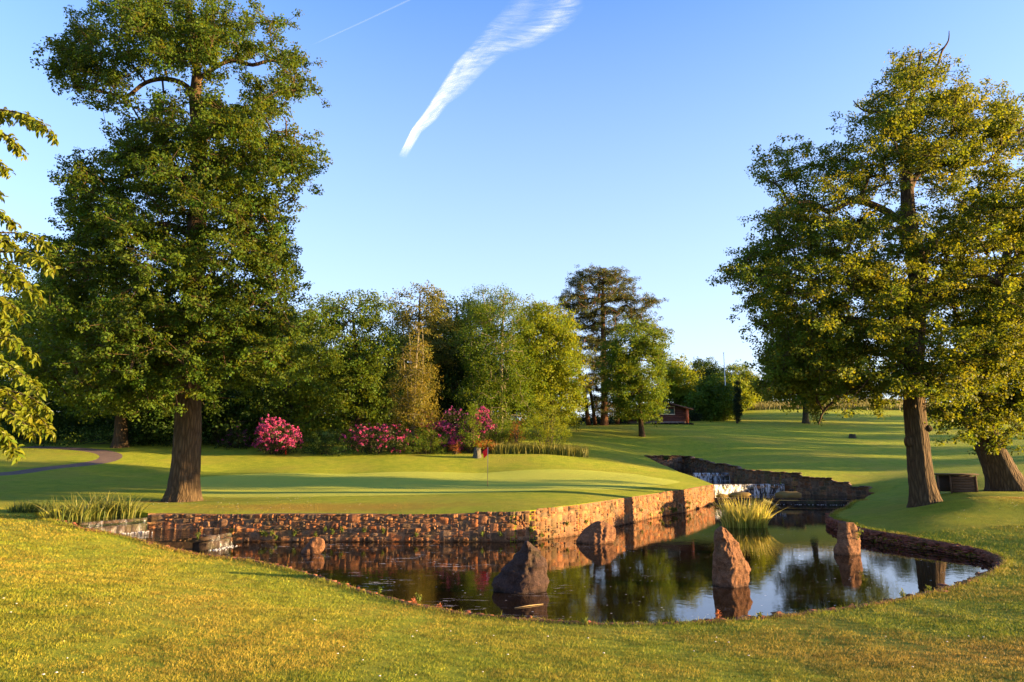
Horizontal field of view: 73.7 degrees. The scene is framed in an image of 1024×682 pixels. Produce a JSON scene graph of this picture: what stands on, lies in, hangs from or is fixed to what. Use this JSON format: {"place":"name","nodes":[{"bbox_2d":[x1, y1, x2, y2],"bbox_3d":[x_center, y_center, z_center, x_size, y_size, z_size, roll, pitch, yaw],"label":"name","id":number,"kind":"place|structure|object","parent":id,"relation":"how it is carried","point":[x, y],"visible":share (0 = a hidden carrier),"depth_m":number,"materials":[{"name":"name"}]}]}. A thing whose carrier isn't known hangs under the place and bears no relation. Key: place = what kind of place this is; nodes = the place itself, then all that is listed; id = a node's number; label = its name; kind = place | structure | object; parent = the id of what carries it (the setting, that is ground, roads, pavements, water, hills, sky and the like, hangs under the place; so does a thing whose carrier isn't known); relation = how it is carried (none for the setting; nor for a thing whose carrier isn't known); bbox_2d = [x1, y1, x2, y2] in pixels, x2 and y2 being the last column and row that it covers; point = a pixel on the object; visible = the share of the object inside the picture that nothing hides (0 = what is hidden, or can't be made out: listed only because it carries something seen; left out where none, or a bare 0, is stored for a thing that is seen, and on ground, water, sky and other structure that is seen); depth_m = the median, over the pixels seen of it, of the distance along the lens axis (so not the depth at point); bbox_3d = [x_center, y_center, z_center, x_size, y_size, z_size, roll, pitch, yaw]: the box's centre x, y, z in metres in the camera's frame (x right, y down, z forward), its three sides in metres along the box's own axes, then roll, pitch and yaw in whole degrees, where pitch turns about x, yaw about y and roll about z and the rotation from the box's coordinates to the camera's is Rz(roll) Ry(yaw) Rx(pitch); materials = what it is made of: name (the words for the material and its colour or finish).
{"place":"outdoors","nodes":[
{"label":"outdoors","id":0,"kind":"place"},
{"bbox_2d":[0,446,122,475],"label":"path","id":1,"kind":"structure","parent":0,"point":[106,456],"depth_m":49.69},
{"bbox_2d":[38,514,157,522],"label":"stream water","id":2,"kind":"structure","parent":0,"point":[100,519],"depth_m":24.84,"materials":[{"name":"grey liquid"}]},
{"bbox_2d":[14,494,86,520],"bbox_3d":[-16.200,5.881,24.184,2.968,0.922,2.577,0,-10,0],"label":"iris clump","id":3,"kind":"object","parent":2,"relation":"on","point":[52,513],"visible":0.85,"depth_m":23.86,"materials":[{"name":"green plant"}]},
{"bbox_2d":[49,494,109,519],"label":"iris clump","id":4,"kind":"object","parent":2,"relation":"on","point":[77,515],"visible":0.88,"depth_m":24.39,"materials":[{"name":"green plant"}]},
{"bbox_2d":[60,492,139,518],"bbox_3d":[-15.610,5.941,24.910,2.852,1.043,3.215,-3,-10,19],"label":"iris clump","id":5,"kind":"object","parent":2,"relation":"on","point":[98,514],"visible":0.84,"depth_m":24.99,"materials":[{"name":"green plant"}]},
{"bbox_2d":[88,490,139,517],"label":"iris clump","id":6,"kind":"object","parent":2,"relation":"on","point":[114,513],"visible":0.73,"depth_m":25.29,"materials":[{"name":"green plant"}]},
{"bbox_2d":[104,492,166,517],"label":"iris clump","id":7,"kind":"object","parent":2,"relation":"on","point":[133,511],"visible":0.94,"depth_m":25.39,"materials":[{"name":"green plant"}]},
{"bbox_2d":[76,518,148,533],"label":"waterfall","id":8,"kind":"structure","parent":0,"point":[131,528],"depth_m":24.41,"materials":[{"name":"liquid"}]},
{"bbox_2d":[123,529,243,541],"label":"stream water","id":9,"kind":"structure","parent":0,"point":[162,535],"depth_m":24.32,"materials":[{"name":"grey liquid"}]},
{"bbox_2d":[192,533,236,551],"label":"waterfall","id":10,"kind":"structure","parent":0,"point":[213,542],"depth_m":23.60,"materials":[{"name":"liquid"}]},
{"bbox_2d":[0,399,1023,681],"bbox_3d":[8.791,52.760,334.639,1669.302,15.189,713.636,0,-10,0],"label":"ground","id":11,"kind":"structure","parent":0,"point":[870,455],"depth_m":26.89,"materials":[{"name":"green plant"}]},
{"bbox_2d":[6,498,39,512],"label":"rush tuft","id":12,"kind":"object","parent":11,"relation":"on","point":[20,508],"visible":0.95,"depth_m":25.71,"materials":[{"name":"green plant"}]},
{"bbox_2d":[0,333,56,422],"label":"background tree","id":13,"kind":"object","parent":11,"relation":"on","point":[14,384],"depth_m":83.83,"materials":[{"name":"green plant"}]},
{"bbox_2d":[0,107,60,465],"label":"cherry tree","id":14,"kind":"object","parent":11,"relation":"on","point":[15,279],"visible":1,"depth_m":11.93,"materials":[{"name":"green plant"}]},
{"bbox_2d":[25,498,56,511],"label":"rush tuft","id":15,"kind":"object","parent":11,"relation":"on","point":[45,502],"visible":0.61,"depth_m":26.06,"materials":[{"name":"green plant"}]},
{"bbox_2d":[0,254,138,440],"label":"background tree","id":16,"kind":"object","parent":11,"relation":"on","point":[64,422],"visible":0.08,"depth_m":63.12,"materials":[{"name":"green plant"}]},
{"bbox_2d":[0,420,223,446],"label":"shrub","id":17,"kind":"object","parent":11,"relation":"on","point":[102,436],"visible":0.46,"depth_m":59.45,"materials":[{"name":"green plant"}]},
{"bbox_2d":[0,268,228,447],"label":"background tree","id":18,"kind":"object","parent":11,"relation":"on","point":[120,436],"visible":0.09,"depth_m":56.97,"materials":[{"name":"green plant"}]},
{"bbox_2d":[39,351,228,430],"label":"background tree","id":19,"kind":"object","parent":11,"relation":"on","point":[106,417],"depth_m":76.30,"materials":[{"name":"green plant"}]},
{"bbox_2d":[1,0,332,501],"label":"oak tree","id":20,"kind":"object","parent":11,"relation":"on","point":[93,242],"visible":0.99,"depth_m":31.41,"materials":[{"name":"green plant"}]},
{"bbox_2d":[94,311,294,448],"bbox_3d":[-28.699,3.068,62.101,16.823,14.911,15.746,4,-10,-21],"label":"background tree","id":21,"kind":"object","parent":11,"relation":"on","point":[231,412],"visible":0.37,"depth_m":58.44,"materials":[{"name":"green plant"}]},
{"bbox_2d":[217,422,253,449],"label":"rhododendron","id":22,"kind":"object","parent":11,"relation":"on","point":[240,437],"visible":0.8,"depth_m":57.72,"materials":[{"name":"green plant"}]},
{"bbox_2d":[251,415,302,454],"bbox_3d":[-18.703,7.505,54.762,3.752,3.326,4.953,5,-11,-27],"label":"rhododendron","id":23,"kind":"object","parent":11,"relation":"on","point":[266,432],"visible":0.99,"depth_m":54.02,"materials":[{"name":"pink plant"}]},
{"bbox_2d":[223,375,334,429],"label":"background tree","id":24,"kind":"object","parent":11,"relation":"on","point":[278,397],"visible":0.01,"depth_m":78.12,"materials":[{"name":"green plant"}]},
{"bbox_2d":[226,297,354,446],"bbox_3d":[-19.779,2.828,60.895,11.900,14.296,10.762,0,-10,0],"label":"background tree","id":25,"kind":"object","parent":11,"relation":"on","point":[296,396],"visible":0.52,"depth_m":59.34,"materials":[{"name":"green plant"}]},
{"bbox_2d":[295,432,363,455],"bbox_3d":[-14.809,8.355,54.926,5.778,2.061,4.042,-6,-11,31],"label":"shrub","id":26,"kind":"object","parent":11,"relation":"on","point":[322,444],"visible":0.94,"depth_m":54.51,"materials":[{"name":"green plant"}]},
{"bbox_2d":[294,288,416,441],"bbox_3d":[-15.126,2.696,64.885,12.580,15.734,10.942,0,-10,0],"label":"background tree","id":27,"kind":"object","parent":11,"relation":"on","point":[372,395],"visible":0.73,"depth_m":62.93,"materials":[{"name":"green plant"}]},
{"bbox_2d":[290,318,437,428],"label":"background tree","id":28,"kind":"object","parent":11,"relation":"on","point":[379,333],"visible":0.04,"depth_m":82.17,"materials":[{"name":"green plant"}]},
{"bbox_2d":[338,421,419,454],"bbox_3d":[-10.907,7.983,55.494,6.558,2.959,5.529,-3,-10,19],"label":"rhododendron","id":29,"kind":"object","parent":11,"relation":"on","point":[386,438],"visible":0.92,"depth_m":54.80,"materials":[{"name":"pink plant"}]},
{"bbox_2d":[380,320,444,451],"bbox_3d":[-8.274,4.010,57.112,5.862,11.900,5.870,0,-10,0],"label":"birch tree","id":30,"kind":"object","parent":11,"relation":"on","point":[400,410],"visible":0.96,"depth_m":56.58,"materials":[{"name":"green plant"}]},
{"bbox_2d":[377,280,466,432],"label":"background tree","id":31,"kind":"object","parent":11,"relation":"on","point":[405,318],"visible":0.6,"depth_m":72.09,"materials":[{"name":"green plant"}]},
{"bbox_2d":[397,427,448,454],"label":"shrub","id":32,"kind":"object","parent":11,"relation":"on","point":[436,441],"visible":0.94,"depth_m":54.90,"materials":[{"name":"green plant"}]},
{"bbox_2d":[147,485,714,550],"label":"pond wall","id":33,"kind":"structure","parent":11,"relation":"on","point":[549,523],"depth_m":25.72,"materials":[{"name":"stone"}]},
{"bbox_2d":[383,325,492,424],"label":"background tree","id":34,"kind":"object","parent":11,"relation":"on","point":[403,336],"depth_m":82.97,"materials":[{"name":"green plant"}]},
{"bbox_2d":[200,469,678,496],"bbox_3d":[-4.278,8.314,40.548,31.834,1.013,15.919,1,-10,-6],"label":"putting green","id":35,"kind":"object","parent":11,"relation":"on","point":[317,484],"visible":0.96,"depth_m":40.70,"materials":[{"name":"green plant"}]},
{"bbox_2d":[483,449,487,485],"bbox_3d":[-1.511,7.210,39.045,0.354,2.250,0.108,0,-10,0],"label":"golf flag","id":36,"kind":"object","parent":35,"relation":"on","point":[484,453],"visible":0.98,"depth_m":39.13,"materials":[{"name":"fabric"}]},
{"bbox_2d":[417,413,468,451],"bbox_3d":[-5.828,7.678,56.946,4.658,3.535,4.020,3,-10,-17],"label":"rhododendron","id":37,"kind":"object","parent":11,"relation":"on","point":[450,440],"visible":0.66,"depth_m":56.41,"materials":[{"name":"pink plant"}]},
{"bbox_2d":[386,293,510,433],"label":"background tree","id":38,"kind":"object","parent":11,"relation":"on","point":[448,380],"visible":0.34,"depth_m":74.24,"materials":[{"name":"green plant"}]},
{"bbox_2d":[450,442,461,453],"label":"shrub","id":39,"kind":"object","parent":11,"relation":"on","point":[457,451],"visible":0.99,"depth_m":54.90,"materials":[{"name":"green plant"}]},
{"bbox_2d":[440,406,475,442],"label":"rhododendron","id":40,"kind":"object","parent":11,"relation":"on","point":[449,413],"visible":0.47,"depth_m":60.12,"materials":[{"name":"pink plant"}]},
{"bbox_2d":[458,402,487,453],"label":"shrub","id":41,"kind":"object","parent":11,"relation":"on","point":[469,441],"visible":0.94,"depth_m":55.42,"materials":[{"name":"green plant"}]},
{"bbox_2d":[473,446,481,458],"bbox_3d":[-2.731,8.764,53.594,0.718,1.035,0.723,-7,-12,35],"label":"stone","id":42,"kind":"object","parent":11,"relation":"on","point":[477,453],"visible":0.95,"depth_m":53.40,"materials":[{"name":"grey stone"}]},
{"bbox_2d":[462,406,498,449],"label":"rhododendron","id":43,"kind":"object","parent":11,"relation":"on","point":[485,419],"visible":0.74,"depth_m":56.54,"materials":[{"name":"pink plant"}]},
{"bbox_2d":[469,439,498,452],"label":"shrub","id":44,"kind":"object","parent":11,"relation":"on","point":[480,445],"visible":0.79,"depth_m":55.27,"materials":[{"name":"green plant"}]},
{"bbox_2d":[445,282,543,440],"bbox_3d":[-1.757,2.284,64.510,9.447,16.740,9.179,0,-10,0],"label":"birch tree","id":45,"kind":"object","parent":11,"relation":"on","point":[494,333],"visible":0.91,"depth_m":63.48,"materials":[{"name":"green plant"}]},
{"bbox_2d":[486,413,523,445],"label":"shrub","id":46,"kind":"object","parent":11,"relation":"on","point":[502,434],"visible":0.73,"depth_m":57.39,"materials":[{"name":"green plant"}]},
{"bbox_2d":[440,338,585,426],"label":"background tree","id":47,"kind":"object","parent":11,"relation":"on","point":[538,421],"visible":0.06,"depth_m":82.39,"materials":[{"name":"green plant"}]},
{"bbox_2d":[507,418,524,443],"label":"shrub","id":48,"kind":"object","parent":11,"relation":"on","point":[516,435],"visible":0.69,"depth_m":57.16,"materials":[{"name":"green plant"}]},
{"bbox_2d":[15,497,1019,675],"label":"daisies","id":49,"kind":"object","parent":11,"relation":"on","point":[416,630],"visible":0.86,"depth_m":9.21,"materials":[{"name":"white plant"}]},
{"bbox_2d":[37,500,1006,625],"bbox_3d":[6.661,6.869,24.434,42.872,1.197,20.107,4,-10,-25],"label":"stone edging","id":50,"kind":"object","parent":11,"relation":"on","point":[986,555],"visible":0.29,"depth_m":20.24,"materials":[{"name":"brown stone"}]},
{"bbox_2d":[415,592,421,603],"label":"plant","id":51,"kind":"object","parent":50,"relation":"on","point":[418,599],"visible":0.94,"depth_m":14.12,"materials":[{"name":"green plant"}]},
{"bbox_2d":[714,609,721,618],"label":"plant","id":52,"kind":"object","parent":50,"relation":"on","point":[717,615],"visible":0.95,"depth_m":12.67,"materials":[{"name":"orange plant"}]},
{"bbox_2d":[899,588,905,596],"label":"plant","id":53,"kind":"object","parent":50,"relation":"on","point":[901,593],"visible":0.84,"depth_m":14.70,"materials":[{"name":"green plant"}]},
{"bbox_2d":[490,441,588,457],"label":"reeds","id":54,"kind":"object","parent":11,"relation":"on","point":[526,448],"visible":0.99,"depth_m":55.14,"materials":[{"name":"green plant"}]},
{"bbox_2d":[522,394,573,447],"bbox_3d":[2.935,6.754,57.095,4.490,5.126,4.698,0,-10,0],"label":"shrub","id":55,"kind":"object","parent":11,"relation":"on","point":[544,432],"visible":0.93,"depth_m":56.91,"materials":[{"name":"green plant"}]},
{"bbox_2d":[504,294,596,437],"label":"background tree","id":56,"kind":"object","parent":11,"relation":"on","point":[556,340],"visible":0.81,"depth_m":66.74,"materials":[{"name":"green plant"}]},
{"bbox_2d":[569,411,629,424],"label":"shrub","id":57,"kind":"object","parent":11,"relation":"on","point":[610,419],"visible":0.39,"depth_m":86.42,"materials":[{"name":"green plant"}]},
{"bbox_2d":[553,264,672,425],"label":"pine tree","id":58,"kind":"object","parent":11,"relation":"on","point":[602,312],"visible":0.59,"depth_m":84.31,"materials":[{"name":"green plant"}]},
{"bbox_2d":[590,314,677,436],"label":"maple tree","id":59,"kind":"object","parent":11,"relation":"on","point":[638,384],"visible":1,"depth_m":71.03,"materials":[{"name":"green plant"}]},
{"bbox_2d":[624,401,692,423],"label":"cabin","id":60,"kind":"object","parent":11,"relation":"on","point":[678,413],"visible":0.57,"depth_m":85.51,"materials":[{"name":"wood"}]},
{"bbox_2d":[654,406,674,414],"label":"window","id":61,"kind":"structure","parent":60,"relation":"in","point":[672,411],"depth_m":85.70,"materials":[{"name":"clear glass"}]},
{"bbox_2d":[652,422,693,424],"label":"plinth","id":62,"kind":"object","parent":11,"relation":"on","point":[675,423],"visible":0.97,"depth_m":83.74,"materials":[{"name":"stone"}]},
{"bbox_2d":[653,355,704,406],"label":"background tree","id":63,"kind":"object","parent":11,"relation":"on","point":[682,376],"visible":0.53,"depth_m":95.91,"materials":[{"name":"green plant"}]},
{"bbox_2d":[689,408,705,420],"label":"shrub","id":64,"kind":"object","parent":11,"relation":"on","point":[697,417],"visible":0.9,"depth_m":89.17,"materials":[{"name":"green plant"}]},
{"bbox_2d":[688,356,721,389],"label":"background tree","id":65,"kind":"object","parent":11,"relation":"on","point":[705,365],"visible":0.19,"depth_m":124.09,"materials":[{"name":"green plant"}]},
{"bbox_2d":[681,370,751,421],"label":"background tree","id":66,"kind":"object","parent":11,"relation":"on","point":[710,398],"visible":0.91,"depth_m":90.62,"materials":[{"name":"green plant"}]},
{"bbox_2d":[717,403,734,420],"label":"shrub","id":67,"kind":"object","parent":11,"relation":"on","point":[728,411],"visible":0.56,"depth_m":89.97,"materials":[{"name":"green plant"}]},
{"bbox_2d":[710,359,763,384],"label":"background tree","id":68,"kind":"object","parent":11,"relation":"on","point":[738,369],"visible":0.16,"depth_m":121.22,"materials":[{"name":"green plant"}]},
{"bbox_2d":[732,380,742,422],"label":"cypress tree","id":69,"kind":"object","parent":11,"relation":"on","point":[737,408],"visible":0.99,"depth_m":86.68,"materials":[{"name":"green plant"}]},
{"bbox_2d":[728,374,763,412],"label":"background tree","id":70,"kind":"object","parent":11,"relation":"on","point":[745,386],"visible":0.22,"depth_m":102.73,"materials":[{"name":"green plant"}]},
{"bbox_2d":[644,455,873,500],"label":"stream wall","id":71,"kind":"structure","parent":11,"relation":"on","point":[809,485],"depth_m":50.85,"materials":[{"name":"stone"}]},
{"bbox_2d":[662,456,670,459],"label":"shrub","id":72,"kind":"object","parent":71,"relation":"attached to","point":[666,457],"visible":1,"depth_m":61.28,"materials":[{"name":"green plant"}]},
{"bbox_2d":[744,376,778,402],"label":"background tree","id":73,"kind":"object","parent":11,"relation":"on","point":[751,379],"visible":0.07,"depth_m":118.13,"materials":[{"name":"green plant"}]},
{"bbox_2d":[714,497,859,504],"bbox_3d":[18.233,10.768,45.052,9.810,0.800,1.061,-1,-10,6],"label":"weir","id":74,"kind":"object","parent":11,"relation":"on","point":[738,500],"visible":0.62,"depth_m":45.00,"materials":[{"name":"stone"}]},
{"bbox_2d":[756,310,882,423],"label":"background tree","id":75,"kind":"object","parent":11,"relation":"on","point":[800,402],"visible":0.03,"depth_m":87.04,"materials":[{"name":"green plant"}]},
{"bbox_2d":[849,434,856,438],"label":"tree stump","id":76,"kind":"object","parent":11,"relation":"on","point":[852,436],"visible":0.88,"depth_m":74.05,"materials":[{"name":"grey wood"}]},
{"bbox_2d":[705,31,1023,507],"label":"oak tree","id":77,"kind":"object","parent":11,"relation":"on","point":[799,361],"visible":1,"depth_m":30.66,"materials":[{"name":"green plant"}]},
{"bbox_2d":[859,371,957,399],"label":"background tree","id":78,"kind":"object","parent":11,"relation":"on","point":[888,394],"visible":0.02,"depth_m":136.92,"materials":[{"name":"green plant"}]},
{"bbox_2d":[934,473,978,492],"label":"timber store","id":79,"kind":"structure","parent":11,"relation":"on","point":[957,482],"depth_m":35.10,"materials":[{"name":"brown wood"}]},
{"bbox_2d":[900,209,1023,491],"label":"oak tree","id":80,"kind":"object","parent":11,"relation":"on","point":[983,433],"visible":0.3,"depth_m":35.60,"materials":[{"name":"green plant"}]},
{"bbox_2d":[0,0,1023,419],"label":"sky","id":81,"kind":"structure","parent":0,"point":[562,135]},
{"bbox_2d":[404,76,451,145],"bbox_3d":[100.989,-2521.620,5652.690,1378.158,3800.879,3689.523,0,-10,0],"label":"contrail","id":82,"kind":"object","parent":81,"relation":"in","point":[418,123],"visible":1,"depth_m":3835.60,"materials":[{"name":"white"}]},
{"bbox_2d":[196,504,991,622],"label":"water","id":83,"kind":"structure","parent":0,"point":[656,570],"depth_m":19.39,"materials":[{"name":"liquid"}]},
{"bbox_2d":[301,538,324,553],"bbox_3d":[-6.610,7.019,22.561,0.885,1.002,0.502,0,-10,0],"label":"standing stone","id":84,"kind":"object","parent":83,"relation":"in","point":[315,546],"visible":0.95,"depth_m":22.43,"materials":[{"name":"brown stone"}]},
{"bbox_2d":[492,540,548,593],"bbox_3d":[0.169,5.647,16.402,1.537,1.675,0.843,0,-10,0],"label":"standing stone","id":85,"kind":"object","parent":83,"relation":"in","point":[524,570],"visible":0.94,"depth_m":16.23,"materials":[{"name":"stone"}]},
{"bbox_2d":[576,521,615,543],"bbox_3d":[3.118,7.332,25.312,1.493,1.294,0.835,0,-10,0],"label":"standing stone","id":86,"kind":"object","parent":83,"relation":"in","point":[598,532],"visible":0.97,"depth_m":25.15,"materials":[{"name":"brown stone"}]},
{"bbox_2d":[712,526,750,587],"bbox_3d":[5.492,5.633,17.150,0.968,1.950,0.746,4,-10,-24],"label":"standing stone","id":87,"kind":"object","parent":83,"relation":"in","point":[731,567],"visible":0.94,"depth_m":16.93,"materials":[{"name":"brown stone"}]},
{"bbox_2d":[703,495,779,527],"bbox_3d":[10.562,7.641,30.813,4.002,1.538,3.269,0,-10,0],"label":"iris clump","id":88,"kind":"object","parent":83,"relation":"on","point":[749,517],"visible":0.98,"depth_m":30.58,"materials":[{"name":"green plant"}]},
{"bbox_2d":[762,499,779,507],"bbox_3d":[15.759,10.010,41.610,0.368,0.872,2.642,-8,-12,40],"label":"fallen log","id":89,"kind":"object","parent":83,"relation":"in","point":[772,504],"visible":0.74,"depth_m":41.63,"materials":[{"name":"brown wood"}]},
{"bbox_2d":[833,522,860,554],"bbox_3d":[10.986,6.730,22.449,0.784,1.535,0.666,5,-11,-28],"label":"standing stone","id":90,"kind":"object","parent":83,"relation":"in","point":[848,542],"visible":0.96,"depth_m":22.27,"materials":[{"name":"brown stone"}]},
{"bbox_2d":[678,471,721,472],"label":"stream water","id":91,"kind":"structure","parent":0,"point":[697,472],"depth_m":57.34,"materials":[{"name":"liquid"}]},
{"bbox_2d":[689,473,730,480],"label":"waterfall","id":92,"kind":"structure","parent":0,"point":[714,478],"depth_m":55.84,"materials":[{"name":"liquid"}]},
{"bbox_2d":[706,481,777,484],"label":"stream water","id":93,"kind":"structure","parent":0,"point":[725,482],"depth_m":52.05,"materials":[{"name":"grey liquid"}]},
{"bbox_2d":[713,484,784,499],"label":"waterfall","id":94,"kind":"structure","parent":0,"point":[753,491],"depth_m":48.84,"materials":[{"name":"liquid"}]},
{"bbox_2d":[714,495,865,498],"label":"stream water","id":95,"kind":"structure","parent":0,"point":[810,496],"depth_m":45.86,"materials":[{"name":"grey liquid"}]},
{"bbox_2d":[729,491,750,495],"bbox_3d":[15.806,10.753,47.476,1.589,0.598,0.955,0,-10,0],"label":"mossy rock","id":96,"kind":"object","parent":95,"relation":"in","point":[742,493],"visible":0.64,"depth_m":47.17,"materials":[{"name":"stone"}]},
{"bbox_2d":[775,491,801,500],"bbox_3d":[19.118,10.664,47.025,1.801,0.686,1.154,0,-10,0],"label":"mossy rock","id":97,"kind":"object","parent":95,"relation":"in","point":[788,494],"visible":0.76,"depth_m":46.76,"materials":[{"name":"stone"}]},
{"bbox_2d":[745,398,1001,411],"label":"long grass","id":98,"kind":"structure","parent":0,"point":[764,405],"depth_m":107.75,"materials":[{"name":"green plant"}]}
]}

